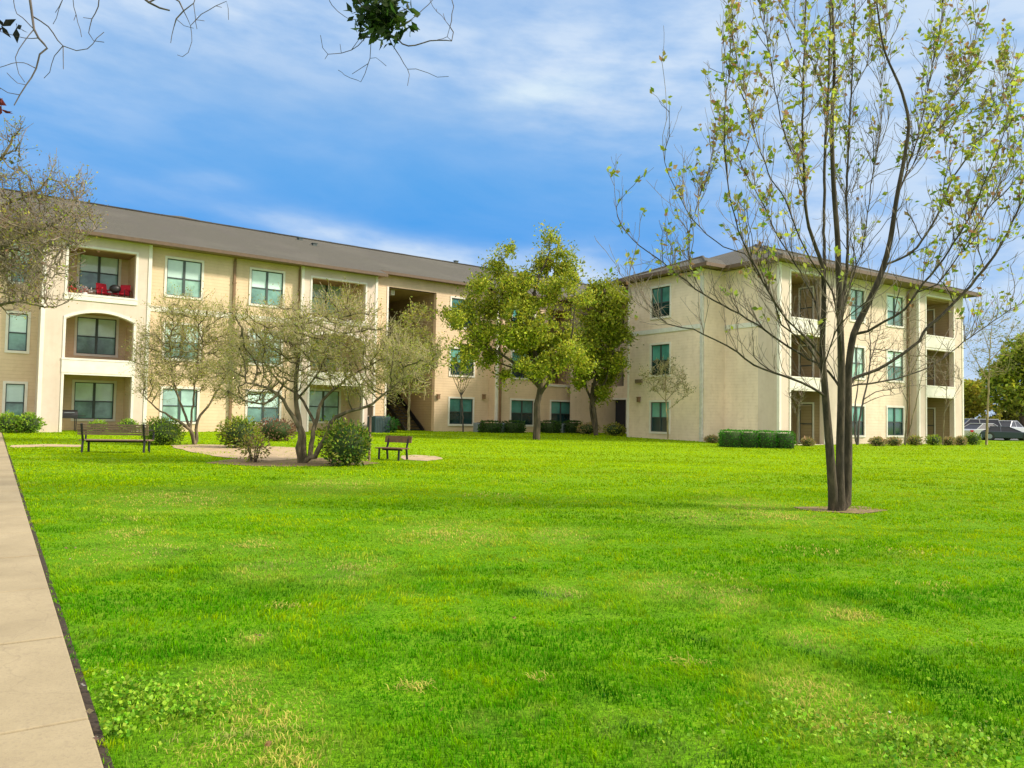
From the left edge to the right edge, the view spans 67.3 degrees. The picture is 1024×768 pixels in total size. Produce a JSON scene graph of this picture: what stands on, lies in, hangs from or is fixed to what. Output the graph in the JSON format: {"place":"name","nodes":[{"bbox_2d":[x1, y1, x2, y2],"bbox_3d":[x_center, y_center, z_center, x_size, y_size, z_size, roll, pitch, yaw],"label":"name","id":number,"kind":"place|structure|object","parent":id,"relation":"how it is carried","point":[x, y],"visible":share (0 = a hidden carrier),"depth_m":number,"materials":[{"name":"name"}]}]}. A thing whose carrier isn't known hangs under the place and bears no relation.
{"place":"outdoors","nodes":[
{"label":"outdoors","id":0,"kind":"place"},
{"bbox_2d":[0,430,103,767],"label":"pavement","id":1,"kind":"structure","parent":0,"point":[44,722],"depth_m":4.39,"materials":[{"name":"concrete"}]},
{"bbox_2d":[0,0,1023,418],"label":"sky","id":2,"kind":"structure","parent":0,"point":[253,127],"materials":[{"name":"blue"}]},
{"bbox_2d":[3,429,1023,767],"bbox_3d":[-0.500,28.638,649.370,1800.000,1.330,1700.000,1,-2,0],"label":"lawn","id":3,"kind":"structure","parent":0,"point":[155,757],"depth_m":6.26,"materials":[{"name":"green plant"}]},
{"bbox_2d":[0,410,23,432],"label":"shrub","id":4,"kind":"object","parent":3,"relation":"on","point":[8,424],"visible":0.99,"depth_m":31.93,"materials":[{"name":"green plant"}]},
{"bbox_2d":[14,411,47,432],"bbox_3d":[-20.497,1.675,32.573,1.279,1.102,1.233,-1,-3,38],"label":"shrub","id":5,"kind":"object","parent":3,"relation":"on","point":[30,422],"visible":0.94,"depth_m":32.34,"materials":[{"name":"green plant"}]},
{"bbox_2d":[9,444,80,446],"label":"worn path","id":6,"kind":"structure","parent":3,"relation":"on","point":[54,445],"depth_m":24.41,"materials":[{"name":"concrete"}]},
{"bbox_2d":[0,108,108,319],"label":"spring tree","id":7,"kind":"object","parent":3,"relation":"on","point":[39,247],"visible":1,"depth_m":15.03,"materials":[{"name":"green plant"}]},
{"bbox_2d":[2,433,113,767],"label":"soil","id":8,"kind":"structure","parent":3,"relation":"on","point":[92,717],"depth_m":4.55,"materials":[{"name":"soil"}]},
{"bbox_2d":[87,419,109,430],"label":"shrub","id":9,"kind":"object","parent":3,"relation":"on","point":[98,422],"visible":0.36,"depth_m":33.40,"materials":[{"name":"green plant"}]},
{"bbox_2d":[77,423,154,452],"bbox_3d":[-11.427,1.595,22.186,1.907,0.914,0.710,1,-2,-9],"label":"park bench","id":10,"kind":"object","parent":3,"relation":"on","point":[81,427],"visible":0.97,"depth_m":21.98,"materials":[{"name":"wood"}]},
{"bbox_2d":[116,418,139,428],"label":"shrub","id":11,"kind":"object","parent":3,"relation":"on","point":[128,421],"visible":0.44,"depth_m":34.77,"materials":[{"name":"green plant"}]},
{"bbox_2d":[138,415,185,444],"bbox_3d":[-12.110,1.670,26.598,1.675,1.190,1.642,1,-2,0],"label":"shrub","id":12,"kind":"object","parent":3,"relation":"on","point":[166,432],"visible":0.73,"depth_m":26.26,"materials":[{"name":"green plant"}]},
{"bbox_2d":[119,281,252,444],"bbox_3d":[-11.592,-0.676,27.406,5.006,5.686,4.470,1,-2,0],"label":"spring tree","id":13,"kind":"object","parent":3,"relation":"on","point":[199,372],"visible":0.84,"depth_m":27.11,"materials":[{"name":"green plant"}]},
{"bbox_2d":[0,0,453,175],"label":"overhanging tree","id":14,"kind":"object","parent":3,"relation":"on","point":[383,18],"visible":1,"depth_m":7.18,"materials":[{"name":"green plant"}]},
{"bbox_2d":[171,444,296,460],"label":"sand","id":15,"kind":"structure","parent":3,"relation":"on","point":[282,452],"depth_m":23.84,"materials":[{"name":"sand"}]},
{"bbox_2d":[214,414,264,447],"bbox_3d":[-9.121,1.661,25.818,1.636,1.361,1.612,1,-2,0],"label":"shrub","id":16,"kind":"object","parent":3,"relation":"on","point":[236,430],"visible":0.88,"depth_m":25.50,"materials":[{"name":"green plant"}]},
{"bbox_2d":[256,417,296,440],"bbox_3d":[-9.501,1.843,30.938,1.781,1.213,1.924,2,-2,-12],"label":"shrub","id":17,"kind":"object","parent":3,"relation":"on","point":[276,429],"visible":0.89,"depth_m":30.57,"materials":[{"name":"green plant"}]},
{"bbox_2d":[208,458,375,465],"bbox_3d":[-5.611,2.058,20.392,4.159,0.043,3.340,1,-2,0],"label":"planting bed","id":18,"kind":"object","parent":3,"relation":"on","point":[313,462],"visible":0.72,"depth_m":19.84,"materials":[{"name":"soil"}]},
{"bbox_2d":[235,434,270,461],"bbox_3d":[-6.723,1.686,19.920,0.951,0.825,0.928,3,-3,-35],"label":"shrub","id":19,"kind":"object","parent":18,"relation":"on","point":[257,451],"visible":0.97,"depth_m":19.88,"materials":[{"name":"green plant"}]},
{"bbox_2d":[200,278,451,462],"bbox_3d":[-5.098,-0.315,20.161,7.184,4.957,3.839,1,-2,0],"label":"spring tree","id":20,"kind":"object","parent":18,"relation":"on","point":[247,345],"visible":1,"depth_m":19.87,"materials":[{"name":"green plant"}]},
{"bbox_2d":[314,415,346,460],"bbox_3d":[-4.813,1.486,20.543,0.924,1.414,0.986,3,-3,-42],"label":"shrub","id":21,"kind":"object","parent":18,"relation":"on","point":[323,432],"visible":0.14,"depth_m":20.44,"materials":[{"name":"green plant"}]},
{"bbox_2d":[321,417,373,465],"bbox_3d":[-4.185,1.523,19.596,1.380,1.424,1.488,1,-2,0],"label":"shrub","id":22,"kind":"object","parent":18,"relation":"on","point":[349,444],"visible":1,"depth_m":19.33,"materials":[{"name":"green plant"}]},
{"bbox_2d":[0,188,590,431],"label":"apartment building","id":23,"kind":"structure","parent":3,"relation":"on","point":[55,362],"depth_m":39.08,"materials":[{"name":"beige paint"}]},
{"bbox_2d":[2,381,27,419],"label":"window","id":24,"kind":"structure","parent":23,"relation":"in","point":[14,399],"depth_m":34.06,"materials":[{"name":"teal glass"}]},
{"bbox_2d":[4,310,30,353],"bbox_3d":[-21.959,-2.305,34.154,0.933,1.880,0.175,3,-3,-38],"label":"window","id":25,"kind":"structure","parent":23,"relation":"in","point":[17,333],"depth_m":34.17,"materials":[{"name":"teal glass"}]},
{"bbox_2d":[8,242,33,284],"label":"window","id":26,"kind":"structure","parent":23,"relation":"in","point":[33,242],"depth_m":34.30,"materials":[{"name":"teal glass"}]},
{"bbox_2d":[62,410,83,431],"bbox_3d":[-20.109,1.721,34.823,1.360,1.096,0.562,3,-3,-38],"label":"patio grill","id":27,"kind":"object","parent":23,"relation":"on","point":[70,414],"visible":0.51,"depth_m":34.77,"materials":[{"name":"black metal"}]},
{"bbox_2d":[71,379,116,420],"bbox_3d":[-20.034,0.804,36.843,1.900,1.960,0.175,3,-3,-38],"label":"window","id":28,"kind":"structure","parent":23,"relation":"in","point":[93,399],"depth_m":36.85,"materials":[{"name":"teal glass"}]},
{"bbox_2d":[73,315,118,357],"bbox_3d":[-19.980,-2.293,36.973,1.900,1.960,0.175,3,-3,-38],"label":"window","id":29,"kind":"structure","parent":23,"relation":"in","point":[96,336],"depth_m":36.96,"materials":[{"name":"teal glass"}]},
{"bbox_2d":[76,254,121,292],"bbox_3d":[-19.926,-5.389,37.102,1.900,1.960,0.175,3,-3,-38],"label":"window","id":30,"kind":"structure","parent":23,"relation":"in","point":[103,270],"depth_m":37.08,"materials":[{"name":"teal glass"}]},
{"bbox_2d":[95,283,112,295],"bbox_3d":[-19.212,-4.303,36.204,0.626,0.920,0.600,0,-3,32],"label":"patio chair","id":31,"kind":"object","parent":23,"relation":"on","point":[101,288],"visible":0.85,"depth_m":36.23,"materials":[{"name":"plastic"}]},
{"bbox_2d":[109,285,120,296],"bbox_3d":[-18.616,-4.248,36.047,0.492,0.822,0.480,1,-2,0],"label":"kettle grill","id":32,"kind":"object","parent":23,"relation":"on","point":[114,288],"visible":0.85,"depth_m":35.90,"materials":[{"name":"black metal"}]},
{"bbox_2d":[113,285,130,297],"bbox_3d":[-18.477,-4.280,36.447,0.600,0.920,0.626,1,-2,2],"label":"patio chair","id":33,"kind":"object","parent":23,"relation":"on","point":[125,291],"visible":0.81,"depth_m":36.62,"materials":[{"name":"plastic"}]},
{"bbox_2d":[159,386,199,423],"bbox_3d":[-16.184,1.037,37.437,1.830,1.820,0.175,3,-3,-38],"label":"window","id":34,"kind":"structure","parent":23,"relation":"in","point":[172,407],"depth_m":37.44,"materials":[{"name":"teal glass"}]},
{"bbox_2d":[162,321,201,361],"bbox_3d":[-16.130,-2.060,37.566,1.830,1.880,0.175,3,-3,-38],"label":"window","id":35,"kind":"structure","parent":23,"relation":"in","point":[195,342],"depth_m":37.57,"materials":[{"name":"teal glass"}]},
{"bbox_2d":[164,256,203,300],"bbox_3d":[-16.075,-5.172,37.697,1.830,1.990,0.175,3,-3,-38],"label":"window","id":36,"kind":"structure","parent":23,"relation":"in","point":[182,272],"depth_m":37.69,"materials":[{"name":"teal glass"}]},
{"bbox_2d":[245,389,281,424],"bbox_3d":[-12.933,1.200,39.975,1.901,1.820,0.175,3,-3,-38],"label":"window","id":37,"kind":"structure","parent":23,"relation":"in","point":[255,412],"depth_m":39.94,"materials":[{"name":"teal glass"}]},
{"bbox_2d":[248,328,282,366],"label":"window","id":38,"kind":"structure","parent":23,"relation":"in","point":[250,328],"depth_m":40.17,"materials":[{"name":"teal glass"}]},
{"bbox_2d":[248,267,285,307],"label":"window","id":39,"kind":"structure","parent":23,"relation":"in","point":[261,281],"depth_m":40.22,"materials":[{"name":"teal glass"}]},
{"bbox_2d":[309,388,340,422],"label":"window","id":40,"kind":"structure","parent":23,"relation":"in","point":[330,407],"depth_m":44.14,"materials":[{"name":"teal glass"}]},
{"bbox_2d":[310,335,342,369],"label":"window","id":41,"kind":"structure","parent":23,"relation":"in","point":[325,335],"depth_m":44.44,"materials":[{"name":"teal glass"}]},
{"bbox_2d":[312,284,343,316],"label":"window","id":42,"kind":"structure","parent":23,"relation":"in","point":[315,287],"depth_m":44.29,"materials":[{"name":"teal glass"}]},
{"bbox_2d":[448,396,474,425],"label":"window","id":43,"kind":"structure","parent":23,"relation":"in","point":[455,417],"depth_m":48.42,"materials":[{"name":"teal glass"}]},
{"bbox_2d":[449,346,474,377],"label":"window","id":44,"kind":"structure","parent":23,"relation":"in","point":[454,351],"depth_m":48.39,"materials":[{"name":"teal glass"}]},
{"bbox_2d":[450,296,474,328],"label":"window","id":45,"kind":"structure","parent":23,"relation":"in","point":[455,299],"depth_m":48.43,"materials":[{"name":"teal glass"}]},
{"bbox_2d":[510,350,532,379],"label":"window","id":46,"kind":"structure","parent":23,"relation":"in","point":[516,375],"depth_m":50.28,"materials":[{"name":"teal glass"}]},
{"bbox_2d":[510,398,534,426],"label":"window","id":47,"kind":"structure","parent":23,"relation":"in","point":[520,409],"depth_m":50.55,"materials":[{"name":"teal glass"}]},
{"bbox_2d":[550,400,569,422],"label":"window","id":48,"kind":"structure","parent":23,"relation":"in","point":[559,409],"depth_m":52.53,"materials":[{"name":"teal glass"}]},
{"bbox_2d":[367,406,373,460],"bbox_3d":[-3.961,1.423,21.419,0.170,1.630,0.170,1,-2,0],"label":"post","id":49,"kind":"object","parent":3,"relation":"on","point":[370,412],"visible":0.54,"depth_m":21.38,"materials":[{"name":"wood"}]},
{"bbox_2d":[367,416,389,432],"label":"air conditioner","id":50,"kind":"object","parent":3,"relation":"on","point":[379,424],"visible":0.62,"depth_m":42.30,"materials":[{"name":"black metal"}]},
{"bbox_2d":[384,415,400,432],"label":"shrub","id":51,"kind":"object","parent":3,"relation":"on","point":[393,422],"visible":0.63,"depth_m":42.77,"materials":[{"name":"green plant"}]},
{"bbox_2d":[375,435,411,460],"bbox_3d":[-3.377,1.855,21.980,0.920,0.756,0.576,0,-3,27],"label":"park bench","id":52,"kind":"object","parent":3,"relation":"on","point":[402,439],"visible":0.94,"depth_m":22.01,"materials":[{"name":"wood"}]},
{"bbox_2d":[368,296,452,429],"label":"spring tree","id":53,"kind":"object","parent":3,"relation":"on","point":[410,322],"visible":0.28,"depth_m":40.07,"materials":[{"name":"green plant"}]},
{"bbox_2d":[401,455,442,460],"bbox_3d":[-2.707,2.200,22.958,1.232,0.035,2.562,2,-2,-13],"label":"sand patch","id":54,"kind":"object","parent":3,"relation":"on","point":[423,457],"visible":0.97,"depth_m":22.86,"materials":[{"name":"sand"}]},
{"bbox_2d":[447,365,474,431],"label":"spring tree","id":55,"kind":"object","parent":3,"relation":"on","point":[465,378],"visible":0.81,"depth_m":45.41,"materials":[{"name":"green plant"}]},
{"bbox_2d":[64,547,890,745],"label":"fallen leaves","id":56,"kind":"object","parent":3,"relation":"on","point":[267,743],"visible":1,"depth_m":3.81,"materials":[{"name":"brown plant"}]},
{"bbox_2d":[477,419,503,432],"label":"hedge","id":57,"kind":"object","parent":3,"relation":"on","point":[492,427],"visible":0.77,"depth_m":46.63,"materials":[{"name":"green plant"}]},
{"bbox_2d":[502,420,526,432],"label":"hedge","id":58,"kind":"object","parent":3,"relation":"on","point":[514,427],"visible":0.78,"depth_m":47.68,"materials":[{"name":"green plant"}]},
{"bbox_2d":[424,220,608,439],"bbox_3d":[0.173,-2.643,38.267,8.975,11.062,5.396,1,-2,0],"label":"tree","id":59,"kind":"object","parent":3,"relation":"on","point":[518,337],"visible":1,"depth_m":37.63,"materials":[{"name":"green plant"}]},
{"bbox_2d":[540,420,561,432],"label":"hedge","id":60,"kind":"object","parent":3,"relation":"on","point":[552,427],"visible":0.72,"depth_m":49.57,"materials":[{"name":"green plant"}]},
{"bbox_2d":[81,637,1023,767],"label":"clover","id":61,"kind":"object","parent":3,"relation":"on","point":[129,698],"visible":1,"depth_m":3.86,"materials":[{"name":"green plant"}]},
{"bbox_2d":[564,420,582,432],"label":"hedge","id":62,"kind":"object","parent":3,"relation":"on","point":[570,428],"visible":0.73,"depth_m":50.74,"materials":[{"name":"green plant"}]},
{"bbox_2d":[575,422,599,433],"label":"shrub","id":63,"kind":"object","parent":3,"relation":"on","point":[586,428],"visible":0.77,"depth_m":48.62,"materials":[{"name":"green plant"}]},
{"bbox_2d":[563,267,643,435],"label":"tree","id":64,"kind":"object","parent":3,"relation":"on","point":[609,326],"visible":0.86,"depth_m":42.28,"materials":[{"name":"green plant"}]},
{"bbox_2d":[600,421,625,435],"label":"shrub","id":65,"kind":"object","parent":3,"relation":"on","point":[613,429],"visible":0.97,"depth_m":46.65,"materials":[{"name":"green plant"}]},
{"bbox_2d":[638,356,696,438],"bbox_3d":[7.858,0.617,39.140,3.128,4.370,2.525,1,-2,0],"label":"spring tree","id":66,"kind":"object","parent":3,"relation":"on","point":[663,366],"visible":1,"depth_m":38.97,"materials":[{"name":"green plant"}]},
{"bbox_2d":[702,434,718,442],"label":"shrub","id":67,"kind":"object","parent":3,"relation":"on","point":[713,438],"visible":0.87,"depth_m":38.79,"materials":[{"name":"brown plant"}]},
{"bbox_2d":[717,428,742,447],"bbox_3d":[9.922,2.487,34.933,1.013,0.948,1.164,1,-2,-4],"label":"hedge","id":68,"kind":"object","parent":3,"relation":"on","point":[729,439],"visible":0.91,"depth_m":34.52,"materials":[{"name":"green plant"}]},
{"bbox_2d":[738,429,760,447],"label":"hedge","id":69,"kind":"object","parent":3,"relation":"on","point":[749,440],"visible":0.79,"depth_m":34.50,"materials":[{"name":"green plant"}]},
{"bbox_2d":[756,429,777,447],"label":"hedge","id":70,"kind":"object","parent":3,"relation":"on","point":[768,440],"visible":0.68,"depth_m":34.50,"materials":[{"name":"green plant"}]},
{"bbox_2d":[564,244,979,444],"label":"apartment building","id":71,"kind":"structure","parent":3,"relation":"on","point":[734,390],"depth_m":42.17,"materials":[{"name":"beige paint"}]},
{"bbox_2d":[613,398,626,433],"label":"door","id":72,"kind":"structure","parent":71,"relation":"in","point":[621,404],"depth_m":53.85,"materials":[{"name":"wood"}]},
{"bbox_2d":[649,400,670,433],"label":"window","id":73,"kind":"structure","parent":71,"relation":"in","point":[657,408],"depth_m":42.94,"materials":[{"name":"teal glass"}]},
{"bbox_2d":[649,342,670,376],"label":"window","id":74,"kind":"structure","parent":71,"relation":"in","point":[659,351],"depth_m":43.04,"materials":[{"name":"teal glass"}]},
{"bbox_2d":[650,283,671,319],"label":"window","id":75,"kind":"structure","parent":71,"relation":"in","point":[664,298],"depth_m":43.10,"materials":[{"name":"teal glass"}]},
{"bbox_2d":[798,402,813,442],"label":"door","id":76,"kind":"structure","parent":71,"relation":"in","point":[804,403],"depth_m":40.98,"materials":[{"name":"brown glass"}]},
{"bbox_2d":[798,344,813,377],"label":"door","id":77,"kind":"structure","parent":71,"relation":"in","point":[799,359],"depth_m":41.36,"materials":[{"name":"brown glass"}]},
{"bbox_2d":[798,286,813,318],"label":"window","id":78,"kind":"structure","parent":71,"relation":"in","point":[812,287],"depth_m":41.42,"materials":[{"name":"brown glass"}]},
{"bbox_2d":[849,287,865,322],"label":"window","id":79,"kind":"structure","parent":71,"relation":"in","point":[857,304],"depth_m":42.63,"materials":[{"name":"teal glass"}]},
{"bbox_2d":[852,404,865,436],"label":"window","id":80,"kind":"structure","parent":71,"relation":"in","point":[863,418],"depth_m":42.58,"materials":[{"name":"teal glass"}]},
{"bbox_2d":[852,345,865,379],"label":"window","id":81,"kind":"structure","parent":71,"relation":"in","point":[859,349],"depth_m":42.66,"materials":[{"name":"teal glass"}]},
{"bbox_2d":[886,293,903,327],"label":"window","id":82,"kind":"structure","parent":71,"relation":"in","point":[891,301],"depth_m":44.63,"materials":[{"name":"teal glass"}]},
{"bbox_2d":[886,405,904,436],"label":"window","id":83,"kind":"structure","parent":71,"relation":"in","point":[895,415],"depth_m":44.43,"materials":[{"name":"teal glass"}]},
{"bbox_2d":[886,349,904,382],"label":"window","id":84,"kind":"structure","parent":71,"relation":"in","point":[888,352],"depth_m":44.59,"materials":[{"name":"teal glass"}]},
{"bbox_2d":[773,430,796,448],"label":"hedge","id":85,"kind":"object","parent":3,"relation":"on","point":[786,440],"visible":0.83,"depth_m":34.51,"materials":[{"name":"green plant"}]},
{"bbox_2d":[783,377,810,444],"bbox_3d":[13.588,1.300,36.739,1.358,3.222,1.441,1,-2,0],"label":"bare tree","id":86,"kind":"object","parent":3,"relation":"on","point":[795,400],"visible":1,"depth_m":36.90,"materials":[{"name":"brown plant"}]},
{"bbox_2d":[800,436,815,445],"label":"shrub","id":87,"kind":"object","parent":3,"relation":"on","point":[807,441],"visible":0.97,"depth_m":37.78,"materials":[{"name":"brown plant"}]},
{"bbox_2d":[594,0,1023,510],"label":"multi stem tree","id":88,"kind":"object","parent":3,"relation":"on","point":[839,479],"visible":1,"depth_m":12.96,"materials":[{"name":"green plant"}]},
{"bbox_2d":[795,506,885,513],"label":"dirt","id":89,"kind":"structure","parent":3,"relation":"on","point":[854,510],"depth_m":12.83,"materials":[{"name":"soil"}]},
{"bbox_2d":[867,436,887,445],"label":"shrub","id":90,"kind":"object","parent":3,"relation":"on","point":[877,441],"visible":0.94,"depth_m":39.75,"materials":[{"name":"green plant"}]},
{"bbox_2d":[853,302,919,444],"bbox_3d":[17.672,-0.512,36.469,3.086,6.869,2.023,2,-3,-31],"label":"bare tree","id":91,"kind":"object","parent":3,"relation":"on","point":[856,438],"visible":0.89,"depth_m":36.55,"materials":[{"name":"brown plant"}]},
{"bbox_2d":[886,436,902,445],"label":"shrub","id":92,"kind":"object","parent":3,"relation":"on","point":[893,441],"visible":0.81,"depth_m":40.73,"materials":[{"name":"green plant"}]},
{"bbox_2d":[891,303,937,444],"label":"bare tree","id":93,"kind":"object","parent":3,"relation":"on","point":[907,400],"visible":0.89,"depth_m":40.05,"materials":[{"name":"brown plant"}]},
{"bbox_2d":[906,434,923,445],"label":"shrub","id":94,"kind":"object","parent":3,"relation":"on","point":[915,440],"visible":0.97,"depth_m":41.75,"materials":[{"name":"green plant"}]},
{"bbox_2d":[923,434,941,444],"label":"shrub","id":95,"kind":"object","parent":3,"relation":"on","point":[932,440],"visible":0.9,"depth_m":42.80,"materials":[{"name":"green plant"}]},
{"bbox_2d":[943,436,955,445],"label":"shrub","id":96,"kind":"object","parent":3,"relation":"on","point":[950,441],"visible":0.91,"depth_m":43.27,"materials":[{"name":"green plant"}]},
{"bbox_2d":[929,355,971,444],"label":"bare tree","id":97,"kind":"object","parent":3,"relation":"on","point":[958,377],"visible":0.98,"depth_m":42.06,"materials":[{"name":"brown plant"}]},
{"bbox_2d":[955,436,967,444],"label":"shrub","id":98,"kind":"object","parent":3,"relation":"on","point":[960,440],"visible":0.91,"depth_m":43.76,"materials":[{"name":"brown plant"}]},
{"bbox_2d":[966,431,981,444],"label":"shrub","id":99,"kind":"object","parent":3,"relation":"on","point":[973,439],"visible":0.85,"depth_m":44.74,"materials":[{"name":"green plant"}]},
{"bbox_2d":[964,377,1005,419],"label":"shade tree","id":100,"kind":"object","parent":3,"relation":"on","point":[974,407],"visible":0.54,"depth_m":86.13,"materials":[{"name":"green plant"}]},
{"bbox_2d":[953,288,1023,444],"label":"spring tree","id":101,"kind":"object","parent":3,"relation":"on","point":[988,377],"visible":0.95,"depth_m":45.05,"materials":[{"name":"green plant"}]},
{"bbox_2d":[975,332,1023,426],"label":"shade tree","id":102,"kind":"object","parent":3,"relation":"on","point":[1009,392],"visible":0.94,"depth_m":80.71,"materials":[{"name":"green plant"}]},
{"bbox_2d":[980,398,1018,421],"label":"shade tree","id":103,"kind":"object","parent":3,"relation":"on","point":[1006,415],"visible":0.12,"depth_m":99.00,"materials":[{"name":"green plant"}]},
{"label":"parking lot","id":104,"kind":"structure","parent":0,"visible":0},
{"bbox_2d":[964,419,1000,438],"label":"parked car","id":105,"kind":"object","parent":104,"relation":"on","point":[994,421],"visible":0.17,"depth_m":62.20,"materials":[{"name":"paint"}]},
{"bbox_2d":[964,423,1010,439],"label":"parked car","id":106,"kind":"object","parent":104,"relation":"on","point":[977,428],"visible":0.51,"depth_m":60.19,"materials":[{"name":"paint"}]},
{"bbox_2d":[981,426,1023,440],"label":"parked car","id":107,"kind":"object","parent":104,"relation":"on","point":[1001,432],"visible":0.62,"depth_m":59.35,"materials":[{"name":"paint"}]},
{"bbox_2d":[999,420,1023,438],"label":"parked car","id":108,"kind":"object","parent":104,"relation":"on","point":[1016,425],"visible":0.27,"depth_m":69.12,"materials":[{"name":"paint"}]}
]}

